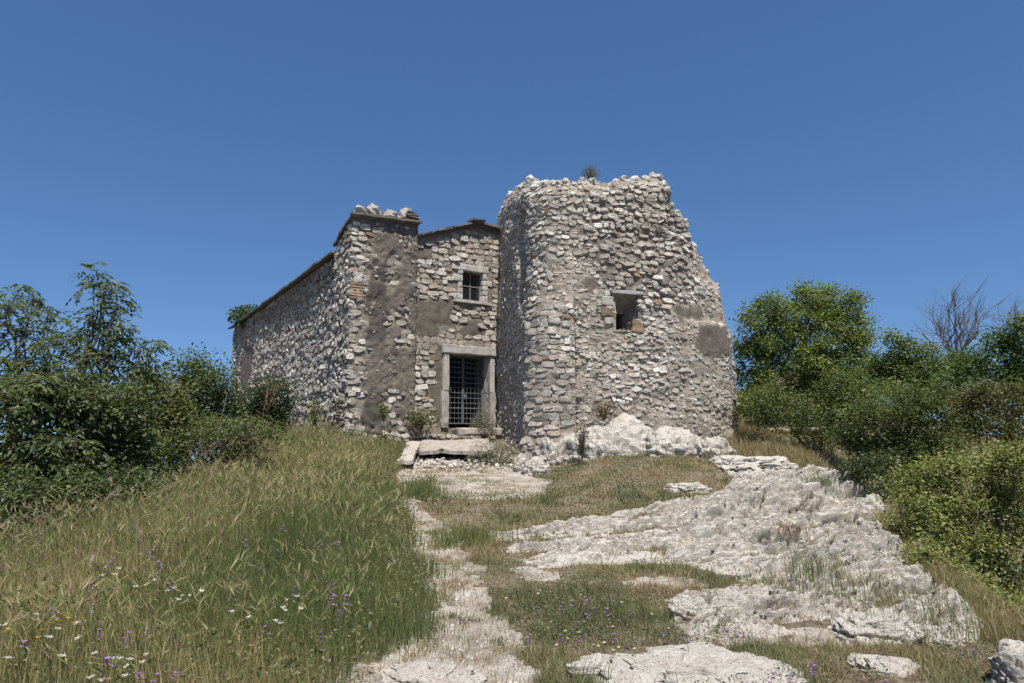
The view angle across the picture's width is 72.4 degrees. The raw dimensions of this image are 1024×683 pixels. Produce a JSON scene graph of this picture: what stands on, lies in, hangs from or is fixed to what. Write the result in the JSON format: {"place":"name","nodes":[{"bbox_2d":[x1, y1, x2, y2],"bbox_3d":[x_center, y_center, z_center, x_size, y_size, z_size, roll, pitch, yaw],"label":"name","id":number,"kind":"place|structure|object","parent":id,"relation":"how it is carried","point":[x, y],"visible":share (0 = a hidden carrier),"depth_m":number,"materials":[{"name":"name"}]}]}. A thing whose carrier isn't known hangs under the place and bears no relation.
{"place":"outdoors","nodes":[
{"label":"outdoors","id":0,"kind":"place"},
{"bbox_2d":[0,0,1023,533],"label":"sky","id":1,"kind":"structure","parent":0,"point":[207,153],"materials":[{"name":"blue"}]},
{"bbox_2d":[5,378,1023,682],"bbox_3d":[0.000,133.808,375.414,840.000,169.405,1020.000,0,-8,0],"label":"ground","id":2,"kind":"structure","parent":0,"point":[519,580],"depth_m":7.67,"materials":[{"name":"green plant"}]},
{"bbox_2d":[22,500,46,588],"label":"dry stalk","id":3,"kind":"object","parent":2,"relation":"on","point":[28,517],"visible":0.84,"depth_m":6.13,"materials":[{"name":"brown plant"}]},
{"bbox_2d":[0,284,87,551],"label":"elder shrub","id":4,"kind":"object","parent":2,"relation":"on","point":[18,364],"visible":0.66,"depth_m":11.35,"materials":[{"name":"green plant"}]},
{"bbox_2d":[0,360,126,553],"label":"elder shrub","id":5,"kind":"object","parent":2,"relation":"on","point":[40,397],"visible":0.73,"depth_m":9.26,"materials":[{"name":"green plant"}]},
{"bbox_2d":[0,452,179,545],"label":"leafy shrub","id":6,"kind":"object","parent":2,"relation":"on","point":[21,492],"visible":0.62,"depth_m":8.28,"materials":[{"name":"green plant"}]},
{"bbox_2d":[40,262,156,533],"bbox_3d":[-6.368,1.252,10.776,1.804,4.841,1.279,0,-8,0],"label":"elder shrub","id":7,"kind":"object","parent":2,"relation":"on","point":[106,353],"visible":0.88,"depth_m":10.80,"materials":[{"name":"green plant"}]},
{"bbox_2d":[17,363,188,519],"bbox_3d":[-5.910,1.808,10.086,2.398,3.037,2.001,0,-8,0],"label":"leafy shrub","id":8,"kind":"object","parent":2,"relation":"on","point":[116,439],"visible":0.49,"depth_m":9.88,"materials":[{"name":"green plant"}]},
{"bbox_2d":[117,338,178,498],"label":"elder shrub","id":9,"kind":"object","parent":2,"relation":"on","point":[150,370],"visible":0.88,"depth_m":10.99,"materials":[{"name":"green plant"}]},
{"bbox_2d":[115,357,217,482],"bbox_3d":[-6.558,2.046,12.853,2.042,3.460,2.566,6,-10,-39],"label":"leafy shrub","id":10,"kind":"object","parent":2,"relation":"on","point":[177,408],"visible":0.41,"depth_m":12.78,"materials":[{"name":"green plant"}]},
{"bbox_2d":[167,589,169,631],"bbox_3d":[-2.319,1.948,4.700,0.037,0.550,0.042,-2,-14,-13],"label":"white umbel","id":11,"kind":"object","parent":2,"relation":"on","point":[167,605],"visible":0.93,"depth_m":4.74,"materials":[{"name":"green plant"}]},
{"bbox_2d":[147,342,257,454],"bbox_3d":[-8.085,2.243,18.018,2.933,4.380,3.004,0,-8,0],"label":"bush","id":12,"kind":"object","parent":2,"relation":"on","point":[207,383],"visible":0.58,"depth_m":17.90,"materials":[{"name":"green plant"}]},
{"bbox_2d":[188,440,219,502],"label":"dry stalk","id":13,"kind":"object","parent":2,"relation":"on","point":[203,462],"visible":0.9,"depth_m":9.08,"materials":[{"name":"brown plant"}]},
{"bbox_2d":[133,412,286,487],"bbox_3d":[-5.882,2.356,12.997,3.114,2.108,1.793,0,-8,0],"label":"bramble thicket","id":14,"kind":"object","parent":2,"relation":"on","point":[242,440],"visible":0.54,"depth_m":13.00,"materials":[{"name":"green plant"}]},
{"bbox_2d":[0,436,438,682],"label":"meadow herbs","id":15,"kind":"object","parent":2,"relation":"on","point":[386,482],"visible":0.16,"depth_m":4.87,"materials":[{"name":"green plant"}]},
{"bbox_2d":[92,603,95,676],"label":"mallow flower","id":16,"kind":"object","parent":15,"relation":"on","point":[94,626],"visible":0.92,"depth_m":4.12,"materials":[{"name":"green plant"}]},
{"bbox_2d":[104,656,113,682],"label":"mallow flower","id":17,"kind":"object","parent":15,"relation":"on","point":[107,657],"visible":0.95,"depth_m":3.66,"materials":[{"name":"purple plant"}]},
{"bbox_2d":[261,625,276,680],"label":"mallow flower","id":18,"kind":"object","parent":15,"relation":"on","point":[269,644],"visible":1,"depth_m":4.35,"materials":[{"name":"green plant"}]},
{"bbox_2d":[0,413,457,682],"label":"meadow grass","id":19,"kind":"structure","parent":2,"relation":"on","point":[241,503],"depth_m":6.16,"materials":[{"name":"green plant"}]},
{"bbox_2d":[188,404,301,455],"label":"leafy shrub","id":20,"kind":"object","parent":2,"relation":"on","point":[226,420],"visible":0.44,"depth_m":16.32,"materials":[{"name":"green plant"}]},
{"bbox_2d":[200,369,305,438],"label":"leafy shrub","id":21,"kind":"object","parent":2,"relation":"on","point":[254,405],"visible":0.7,"depth_m":20.26,"materials":[{"name":"green plant"}]},
{"bbox_2d":[257,385,281,460],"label":"dry stalk","id":22,"kind":"object","parent":2,"relation":"on","point":[267,410],"visible":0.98,"depth_m":14.44,"materials":[{"name":"brown plant"}]},
{"bbox_2d":[291,607,303,677],"bbox_3d":[-1.365,1.946,4.400,0.033,0.550,0.038,9,-6,-28],"label":"white umbel","id":23,"kind":"object","parent":2,"relation":"on","point":[298,628],"visible":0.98,"depth_m":4.42,"materials":[{"name":"green plant"}]},
{"bbox_2d":[319,631,328,679],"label":"mallow flower","id":24,"kind":"object","parent":2,"relation":"on","point":[324,652],"visible":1,"depth_m":4.21,"materials":[{"name":"green plant"}]},
{"bbox_2d":[331,595,335,670],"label":"mallow flower","id":25,"kind":"object","parent":2,"relation":"on","point":[333,642],"visible":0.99,"depth_m":4.65,"materials":[{"name":"green plant"}]},
{"bbox_2d":[324,604,344,681],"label":"mallow flower","id":26,"kind":"object","parent":2,"relation":"on","point":[336,633],"visible":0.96,"depth_m":4.34,"materials":[{"name":"green plant"}]},
{"bbox_2d":[345,594,350,681],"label":"mallow flower","id":27,"kind":"object","parent":2,"relation":"on","point":[348,626],"visible":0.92,"depth_m":4.64,"materials":[{"name":"green plant"}]},
{"bbox_2d":[227,211,500,444],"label":"ruined chapel","id":28,"kind":"structure","parent":2,"relation":"on","point":[363,321],"depth_m":22.82,"materials":[{"name":"stone"}]},
{"bbox_2d":[225,304,256,328],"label":"roof shrub","id":29,"kind":"object","parent":28,"relation":"on","point":[241,324],"visible":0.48,"depth_m":35.72,"materials":[{"name":"green plant"}]},
{"bbox_2d":[306,399,320,432],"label":"wall weed","id":30,"kind":"object","parent":28,"relation":"attached to","point":[313,416],"depth_m":20.16,"materials":[{"name":"green plant"}]},
{"bbox_2d":[354,205,367,212],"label":"loose stone","id":31,"kind":"object","parent":28,"relation":"on","point":[358,208],"visible":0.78,"depth_m":21.47,"materials":[{"name":"grey stone"}]},
{"bbox_2d":[366,203,379,219],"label":"loose stone","id":32,"kind":"object","parent":28,"relation":"on","point":[371,208],"visible":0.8,"depth_m":21.72,"materials":[{"name":"grey stone"}]},
{"bbox_2d":[377,402,389,422],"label":"wall weed","id":33,"kind":"object","parent":28,"relation":"attached to","point":[384,411],"depth_m":20.46,"materials":[{"name":"green plant"}]},
{"bbox_2d":[384,209,400,217],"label":"loose stone","id":34,"kind":"object","parent":28,"relation":"on","point":[388,212],"visible":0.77,"depth_m":22.11,"materials":[{"name":"grey stone"}]},
{"bbox_2d":[399,208,411,218],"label":"loose stone","id":35,"kind":"object","parent":28,"relation":"on","point":[402,214],"visible":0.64,"depth_m":22.41,"materials":[{"name":"grey stone"}]},
{"bbox_2d":[405,210,419,219],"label":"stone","id":36,"kind":"object","parent":28,"relation":"on","point":[412,215],"visible":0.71,"depth_m":22.43,"materials":[{"name":"grey stone"}]},
{"bbox_2d":[404,406,442,430],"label":"wall weed","id":37,"kind":"object","parent":28,"relation":"attached to","point":[417,422],"depth_m":21.72,"materials":[{"name":"green plant"}]},
{"bbox_2d":[451,262,491,305],"bbox_3d":[-1.417,-1.926,23.895,1.616,1.362,0.411,5,-9,-34],"label":"window","id":38,"kind":"structure","parent":28,"relation":"in","point":[473,290],"depth_m":23.92,"materials":[{"name":"stone"}]},
{"bbox_2d":[397,441,420,464],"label":"paving slab","id":39,"kind":"structure","parent":2,"relation":"on","point":[412,450],"depth_m":19.21,"materials":[{"name":"stone"}]},
{"bbox_2d":[382,470,452,501],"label":"grass tuft","id":40,"kind":"object","parent":2,"relation":"on","point":[410,492],"visible":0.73,"depth_m":13.66,"materials":[{"name":"green plant"}]},
{"bbox_2d":[379,660,487,682],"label":"boulder","id":41,"kind":"object","parent":2,"relation":"on","point":[420,671],"visible":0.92,"depth_m":4.76,"materials":[{"name":"stone"}]},
{"bbox_2d":[419,438,498,454],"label":"paving slab","id":42,"kind":"structure","parent":2,"relation":"on","point":[460,447],"depth_m":20.15,"materials":[{"name":"stone"}]},
{"bbox_2d":[409,515,536,555],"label":"grass tuft","id":43,"kind":"object","parent":2,"relation":"on","point":[456,533],"visible":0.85,"depth_m":9.70,"materials":[{"name":"green plant"}]},
{"bbox_2d":[452,427,502,435],"bbox_3d":[-0.913,2.868,22.269,2.128,0.273,0.490,5,-9,-34],"label":"doorstep","id":44,"kind":"object","parent":2,"relation":"on","point":[462,431],"visible":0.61,"depth_m":21.84,"materials":[{"name":"stone"}]},
{"bbox_2d":[469,411,499,438],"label":"silvery shrub","id":45,"kind":"object","parent":2,"relation":"on","point":[484,426],"visible":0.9,"depth_m":22.08,"materials":[{"name":"green plant"}]},
{"bbox_2d":[463,438,519,466],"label":"silvery shrub","id":46,"kind":"object","parent":2,"relation":"on","point":[499,458],"visible":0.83,"depth_m":18.98,"materials":[{"name":"green plant"}]},
{"bbox_2d":[513,453,526,471],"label":"boulder","id":47,"kind":"object","parent":2,"relation":"on","point":[520,459],"visible":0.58,"depth_m":17.71,"materials":[{"name":"stone"}]},
{"bbox_2d":[521,456,549,475],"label":"boulder","id":48,"kind":"object","parent":2,"relation":"on","point":[537,463],"visible":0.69,"depth_m":17.08,"materials":[{"name":"stone"}]},
{"bbox_2d":[533,436,571,466],"bbox_3d":[1.190,3.393,18.823,1.405,2.148,1.522,0,-8,0],"label":"boulder","id":49,"kind":"object","parent":2,"relation":"on","point":[553,450],"visible":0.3,"depth_m":18.33,"materials":[{"name":"stone"}]},
{"bbox_2d":[574,420,589,462],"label":"wall weed","id":50,"kind":"object","parent":2,"relation":"on","point":[582,443],"depth_m":17.49,"materials":[{"name":"green plant"}]},
{"bbox_2d":[565,653,607,679],"bbox_3d":[0.488,2.303,4.739,0.349,0.364,0.235,0,-8,0],"label":"boulder","id":51,"kind":"object","parent":2,"relation":"on","point":[598,662],"visible":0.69,"depth_m":4.69,"materials":[{"name":"stone"}]},
{"bbox_2d":[563,413,652,462],"bbox_3d":[2.450,3.147,18.854,2.742,2.465,2.159,0,-8,0],"label":"boulder","id":52,"kind":"object","parent":2,"relation":"on","point":[622,433],"visible":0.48,"depth_m":18.15,"materials":[{"name":"stone"}]},
{"bbox_2d":[496,172,738,460],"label":"ruined tower","id":53,"kind":"structure","parent":2,"relation":"on","point":[583,262],"depth_m":19.87,"materials":[{"name":"stone"}]},
{"bbox_2d":[582,164,600,180],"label":"dry bush","id":54,"kind":"object","parent":53,"relation":"on","point":[590,174],"visible":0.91,"depth_m":20.20,"materials":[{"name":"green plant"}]},
{"bbox_2d":[591,399,616,420],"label":"wall weed","id":55,"kind":"object","parent":53,"relation":"attached to","point":[605,410],"depth_m":18.49,"materials":[{"name":"green plant"}]},
{"bbox_2d":[644,426,701,457],"bbox_3d":[4.161,3.068,18.415,1.832,1.702,1.769,0,-8,0],"label":"boulder","id":56,"kind":"object","parent":2,"relation":"on","point":[664,440],"visible":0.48,"depth_m":17.77,"materials":[{"name":"stone"}]},
{"bbox_2d":[667,594,708,620],"bbox_3d":[1.562,2.454,6.104,0.429,0.493,0.287,0,-8,0],"label":"boulder","id":57,"kind":"object","parent":2,"relation":"on","point":[683,604],"visible":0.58,"depth_m":6.05,"materials":[{"name":"stone"}]},
{"bbox_2d":[664,482,712,492],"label":"boulder","id":58,"kind":"object","parent":2,"relation":"on","point":[697,486],"visible":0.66,"depth_m":13.71,"materials":[{"name":"stone"}]},
{"bbox_2d":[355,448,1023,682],"bbox_3d":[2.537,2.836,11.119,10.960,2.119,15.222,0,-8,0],"label":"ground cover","id":59,"kind":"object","parent":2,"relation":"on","point":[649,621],"visible":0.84,"depth_m":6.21,"materials":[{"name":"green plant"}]},
{"bbox_2d":[593,641,808,682],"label":"boulder","id":60,"kind":"object","parent":2,"relation":"on","point":[703,661],"visible":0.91,"depth_m":4.72,"materials":[{"name":"stone"}]},
{"bbox_2d":[695,436,736,457],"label":"boulder","id":61,"kind":"object","parent":2,"relation":"on","point":[717,441],"visible":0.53,"depth_m":17.52,"materials":[{"name":"stone"}]},
{"bbox_2d":[489,464,943,606],"bbox_3d":[4.109,4.313,11.598,6.603,4.354,12.592,-5,-9,32],"label":"rock outcrop","id":62,"kind":"object","parent":2,"relation":"on","point":[733,501],"visible":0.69,"depth_m":9.51,"materials":[{"name":"stone"}]},
{"bbox_2d":[755,519,826,537],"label":"grass tuft","id":63,"kind":"object","parent":62,"relation":"on","point":[798,529],"visible":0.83,"depth_m":9.44,"materials":[{"name":"plant"}]},
{"bbox_2d":[760,534,846,591],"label":"grass tuft","id":64,"kind":"object","parent":62,"relation":"on","point":[808,569],"visible":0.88,"depth_m":7.20,"materials":[{"name":"plant"}]},
{"bbox_2d":[793,467,849,495],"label":"grass tuft","id":65,"kind":"object","parent":62,"relation":"on","point":[823,483],"visible":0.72,"depth_m":12.95,"materials":[{"name":"green plant"}]},
{"bbox_2d":[708,455,800,476],"bbox_3d":[5.541,2.906,15.916,1.948,0.623,2.267,0,-8,0],"label":"rock ledge","id":66,"kind":"object","parent":2,"relation":"on","point":[750,465],"visible":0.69,"depth_m":15.27,"materials":[{"name":"stone"}]},
{"bbox_2d":[768,427,818,432],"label":"cliff rock","id":67,"kind":"object","parent":2,"relation":"on","point":[787,429],"visible":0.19,"depth_m":22.78,"materials":[{"name":"stone"}]},
{"bbox_2d":[732,386,855,468],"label":"leafy shrub","id":68,"kind":"object","parent":2,"relation":"on","point":[799,431],"visible":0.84,"depth_m":19.68,"materials":[{"name":"green plant"}]},
{"bbox_2d":[728,278,888,424],"bbox_3d":[9.991,0.444,24.233,5.846,5.325,3.320,0,-8,0],"label":"round tree","id":69,"kind":"object","parent":2,"relation":"on","point":[802,357],"visible":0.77,"depth_m":23.85,"materials":[{"name":"green plant"}]},
{"bbox_2d":[733,361,897,474],"bbox_3d":[8.790,2.750,20.247,4.939,4.352,2.127,0,-8,0],"label":"leafy shrub","id":70,"kind":"object","parent":2,"relation":"on","point":[844,392],"visible":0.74,"depth_m":20.33,"materials":[{"name":"green plant"}]},
{"bbox_2d":[665,571,991,641],"bbox_3d":[2.770,2.452,6.487,3.240,0.480,2.760,0,-8,0],"label":"rock shelf","id":71,"kind":"object","parent":2,"relation":"on","point":[745,602],"visible":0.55,"depth_m":6.05,"materials":[{"name":"stone"}]},
{"bbox_2d":[717,547,971,624],"bbox_3d":[3.051,2.177,6.397,1.919,0.504,1.886,0,-8,0],"label":"grass tuft","id":72,"kind":"object","parent":71,"relation":"on","point":[852,584],"visible":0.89,"depth_m":6.43,"materials":[{"name":"green plant"}]},
{"bbox_2d":[826,585,840,593],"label":"boulder","id":73,"kind":"object","parent":2,"relation":"on","point":[831,588],"visible":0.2,"depth_m":7.00,"materials":[{"name":"stone"}]},
{"bbox_2d":[701,374,1023,644],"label":"dry grass","id":74,"kind":"structure","parent":2,"relation":"on","point":[790,452],"depth_m":15.11,"materials":[{"name":"plant"}]},
{"bbox_2d":[827,434,920,509],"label":"leafy shrub","id":75,"kind":"object","parent":2,"relation":"on","point":[865,472],"visible":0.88,"depth_m":12.95,"materials":[{"name":"green plant"}]},
{"bbox_2d":[827,607,932,646],"bbox_3d":[2.950,2.399,5.595,0.809,0.460,0.563,0,-8,0],"label":"boulder","id":76,"kind":"object","parent":2,"relation":"on","point":[847,624],"visible":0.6,"depth_m":5.48,"materials":[{"name":"stone"}]},
{"bbox_2d":[846,653,920,676],"bbox_3d":[2.594,2.309,4.925,0.509,0.171,0.350,-2,-8,14],"label":"boulder","id":77,"kind":"object","parent":2,"relation":"on","point":[893,663],"visible":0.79,"depth_m":4.85,"materials":[{"name":"stone"}]},
{"bbox_2d":[821,371,989,527],"bbox_3d":[8.692,3.539,15.720,3.423,5.709,2.410,0,-8,0],"label":"leafy shrub","id":78,"kind":"object","parent":2,"relation":"on","point":[923,439],"visible":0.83,"depth_m":15.58,"materials":[{"name":"green plant"}]},
{"bbox_2d":[799,523,1023,680],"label":"grass tuft","id":79,"kind":"object","parent":2,"relation":"on","point":[953,615],"visible":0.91,"depth_m":5.49,"materials":[{"name":"green plant"}]},
{"bbox_2d":[851,324,995,451],"bbox_3d":[13.129,1.788,21.993,4.987,4.506,2.678,0,-8,0],"label":"round tree","id":80,"kind":"object","parent":2,"relation":"on","point":[905,366],"visible":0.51,"depth_m":21.81,"materials":[{"name":"green plant"}]},
{"bbox_2d":[921,637,964,646],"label":"boulder","id":81,"kind":"object","parent":2,"relation":"on","point":[948,644],"visible":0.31,"depth_m":5.38,"materials":[{"name":"stone"}]},
{"bbox_2d":[870,426,1023,614],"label":"leafy shrub","id":82,"kind":"object","parent":2,"relation":"on","point":[1000,498],"visible":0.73,"depth_m":9.25,"materials":[{"name":"green plant"}]},
{"bbox_2d":[935,601,981,622],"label":"boulder","id":83,"kind":"object","parent":2,"relation":"on","point":[967,606],"visible":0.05,"depth_m":6.06,"materials":[{"name":"stone"}]},
{"bbox_2d":[910,274,1012,439],"bbox_3d":[16.683,0.548,25.863,3.654,6.126,3.248,-5,-9,31],"label":"bare tree","id":84,"kind":"object","parent":2,"relation":"on","point":[941,331],"visible":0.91,"depth_m":25.89,"materials":[{"name":"brown plant"}]},
{"bbox_2d":[920,307,1023,602],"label":"round tree","id":85,"kind":"object","parent":2,"relation":"on","point":[1014,366],"visible":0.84,"depth_m":17.54,"materials":[{"name":"green plant"}]},
{"bbox_2d":[934,375,1023,588],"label":"leafy shrub","id":86,"kind":"object","parent":2,"relation":"on","point":[973,401],"visible":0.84,"depth_m":16.28,"materials":[{"name":"green plant"}]},
{"bbox_2d":[970,292,1023,407],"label":"bare tree","id":87,"kind":"object","parent":2,"relation":"on","point":[1015,310],"visible":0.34,"depth_m":27.90,"materials":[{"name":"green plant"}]},
{"bbox_2d":[985,638,1023,682],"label":"boulder","id":88,"kind":"object","parent":2,"relation":"on","point":[1008,658],"visible":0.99,"depth_m":4.54,"materials":[{"name":"stone"}]},
{"bbox_2d":[336,458,852,682],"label":"path","id":89,"kind":"structure","parent":0,"point":[474,628],"depth_m":6.36,"materials":[{"name":"limestone rock"},{"name":"soil"}]},
{"bbox_2d":[404,452,517,682],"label":"gravel","id":90,"kind":"structure","parent":89,"relation":"on","point":[452,464],"depth_m":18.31,"materials":[{"name":"beige gravel"}]},
{"bbox_2d":[805,632,826,639],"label":"boulder","id":91,"kind":"object","parent":89,"relation":"on","point":[812,636],"visible":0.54,"depth_m":5.52,"materials":[{"name":"stone"}]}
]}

